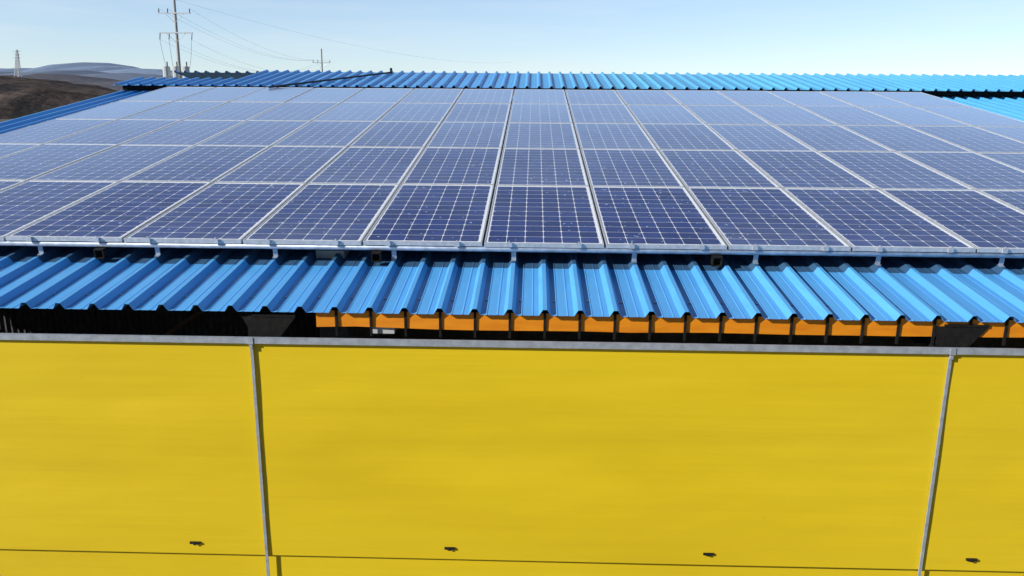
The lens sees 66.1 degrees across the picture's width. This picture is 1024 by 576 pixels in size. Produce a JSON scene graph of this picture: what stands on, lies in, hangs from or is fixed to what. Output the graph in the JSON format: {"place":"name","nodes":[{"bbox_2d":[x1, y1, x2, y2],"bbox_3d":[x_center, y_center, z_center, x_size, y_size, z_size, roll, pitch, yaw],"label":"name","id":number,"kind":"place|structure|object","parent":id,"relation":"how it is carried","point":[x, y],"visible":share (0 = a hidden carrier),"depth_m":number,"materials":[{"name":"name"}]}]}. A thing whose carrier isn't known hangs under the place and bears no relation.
{"place":"outdoors","nodes":[
{"label":"outdoors","id":0,"kind":"place"},
{"bbox_2d":[0,88,98,118],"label":"hills","id":1,"kind":"structure","parent":0,"point":[22,103],"depth_m":227.35,"materials":[{"name":"brown soil"}]},
{"bbox_2d":[0,76,117,95],"bbox_3d":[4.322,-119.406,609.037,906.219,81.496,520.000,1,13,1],"label":"hills","id":2,"kind":"structure","parent":0,"point":[11,84],"depth_m":590.09,"materials":[{"name":"brown soil"}]},
{"bbox_2d":[13,50,21,76],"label":"pylon","id":3,"kind":"object","parent":2,"relation":"on","point":[16,54],"visible":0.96,"depth_m":880.91,"materials":[{"name":"silver metal"}]},
{"bbox_2d":[0,73,122,90],"bbox_3d":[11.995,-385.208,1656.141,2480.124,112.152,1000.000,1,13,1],"label":"hills","id":4,"kind":"structure","parent":0,"point":[102,82],"depth_m":1548.95,"materials":[{"name":"brown soil"}]},
{"bbox_2d":[0,62,182,75],"bbox_3d":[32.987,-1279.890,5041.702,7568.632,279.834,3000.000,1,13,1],"label":"hills","id":5,"kind":"structure","parent":0,"point":[106,67],"depth_m":4637.23,"materials":[{"name":"grey"}]},
{"bbox_2d":[0,70,182,80],"bbox_3d":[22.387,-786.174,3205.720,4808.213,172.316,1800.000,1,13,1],"label":"hills","id":6,"kind":"structure","parent":0,"point":[123,76],"depth_m":3019.91,"materials":[{"name":"grey"}]},
{"bbox_2d":[0,0,1023,75],"label":"sky","id":7,"kind":"structure","parent":0,"point":[854,37],"materials":[{"name":"blue"}]},
{"label":"ground","id":8,"kind":"structure","parent":0,"visible":0},
{"bbox_2d":[158,0,192,78],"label":"utility pole","id":9,"kind":"object","parent":8,"relation":"on","point":[166,72],"visible":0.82,"depth_m":59.82,"materials":[{"name":"concrete"}]},
{"bbox_2d":[181,1,510,62],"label":"power lines","id":10,"kind":"object","parent":9,"relation":"attached to","point":[336,41],"visible":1,"depth_m":81.13,"materials":[{"name":"grey metal"}]},
{"bbox_2d":[313,49,329,71],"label":"utility pole","id":11,"kind":"object","parent":8,"relation":"on","point":[322,62],"visible":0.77,"depth_m":101.59,"materials":[{"name":"concrete"}]},
{"bbox_2d":[0,250,1023,347],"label":"interior","id":12,"kind":"object","parent":8,"relation":"on","point":[117,322],"visible":0.02,"depth_m":9.49,"materials":[{"name":"concrete"}]},
{"bbox_2d":[0,333,1023,575],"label":"metal frame","id":13,"kind":"object","parent":8,"relation":"on","point":[950,351],"visible":1,"depth_m":5.67,"materials":[{"name":"grey metal"}]},
{"bbox_2d":[0,340,1023,571],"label":"curtain","id":14,"kind":"object","parent":13,"relation":"hanging from","point":[785,459],"visible":1,"depth_m":5.89,"materials":[{"name":"yellow fabric"}]},
{"bbox_2d":[189,541,977,561],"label":"curtain clips","id":15,"kind":"object","parent":14,"relation":"attached to","point":[453,548],"visible":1,"depth_m":6.06,"materials":[{"name":"black plastic"}]},
{"bbox_2d":[0,549,1023,575],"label":"curtain","id":16,"kind":"object","parent":15,"relation":"hanging from","point":[17,562],"visible":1,"depth_m":6.17,"materials":[{"name":"yellow fabric"}]},
{"bbox_2d":[0,85,1023,347],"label":"roof frame","id":17,"kind":"object","parent":8,"relation":"on","point":[264,321],"visible":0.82,"depth_m":5.81,"materials":[{"name":"metal"}]},
{"bbox_2d":[114,77,235,85],"bbox_3d":[-7.277,-4.506,17.149,2.350,0.206,1.171,1,13,1],"label":"roof monitor","id":18,"kind":"object","parent":17,"relation":"on","point":[196,81],"visible":0.97,"depth_m":17.05,"materials":[{"name":"blue metal"}]},
{"bbox_2d":[163,312,202,334],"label":"braces","id":19,"kind":"object","parent":17,"relation":"attached to","point":[183,323],"visible":0.14,"depth_m":7.23,"materials":[{"name":"brown metal"}]},
{"bbox_2d":[0,90,1023,322],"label":"roof","id":20,"kind":"structure","parent":17,"relation":"on","point":[952,289],"depth_m":6.29,"materials":[{"name":"blue metal"}]},
{"bbox_2d":[373,327,395,333],"bbox_3d":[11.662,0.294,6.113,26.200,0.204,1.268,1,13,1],"label":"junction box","id":21,"kind":"object","parent":20,"relation":"attached to","point":[382,330],"visible":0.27,"depth_m":5.83,"materials":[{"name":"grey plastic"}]},
{"bbox_2d":[93,247,722,266],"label":"mounting clamps","id":22,"kind":"object","parent":20,"relation":"on","point":[376,256],"visible":1,"depth_m":6.66,"materials":[{"name":"silver metal"}]},
{"bbox_2d":[20,293,930,306],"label":"roof screws","id":23,"kind":"object","parent":20,"relation":"attached to","point":[453,300],"visible":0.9,"depth_m":5.96,"materials":[{"name":"grey"}]},
{"bbox_2d":[0,94,1023,266],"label":"pv rails","id":24,"kind":"object","parent":20,"relation":"on","point":[878,253],"visible":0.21,"depth_m":6.61,"materials":[{"name":"silver metal"}]},
{"bbox_2d":[0,87,1023,252],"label":"solar panel frames","id":25,"kind":"structure","parent":24,"relation":"on","point":[848,247],"depth_m":8.46,"materials":[{"name":"silver metal"}]},
{"bbox_2d":[0,87,1023,247],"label":"solar panels","id":26,"kind":"object","parent":25,"relation":"in","point":[667,215],"visible":1,"depth_m":9.20,"materials":[{"name":"blue glass"}]},
{"bbox_2d":[316,310,1023,337],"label":"beam","id":27,"kind":"structure","parent":20,"relation":"attached to","point":[661,325],"depth_m":5.74,"materials":[{"name":"orange metal"}]},
{"bbox_2d":[174,70,899,87],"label":"roof","id":28,"kind":"structure","parent":17,"relation":"on","point":[215,75],"depth_m":19.66,"materials":[{"name":"blue metal"}]},
{"bbox_2d":[223,70,1023,91],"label":"roof monitor","id":29,"kind":"object","parent":17,"relation":"on","point":[816,81],"visible":0.99,"depth_m":17.51,"materials":[{"name":"blue metal"}]},
{"bbox_2d":[268,68,392,87],"bbox_3d":[-3.875,-4.624,17.272,0.069,0.520,3.536,10,16,35],"label":"roof conduit","id":30,"kind":"object","parent":29,"relation":"attached to","point":[390,72],"visible":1,"depth_m":17.15,"materials":[{"name":"black plastic"}]}
]}

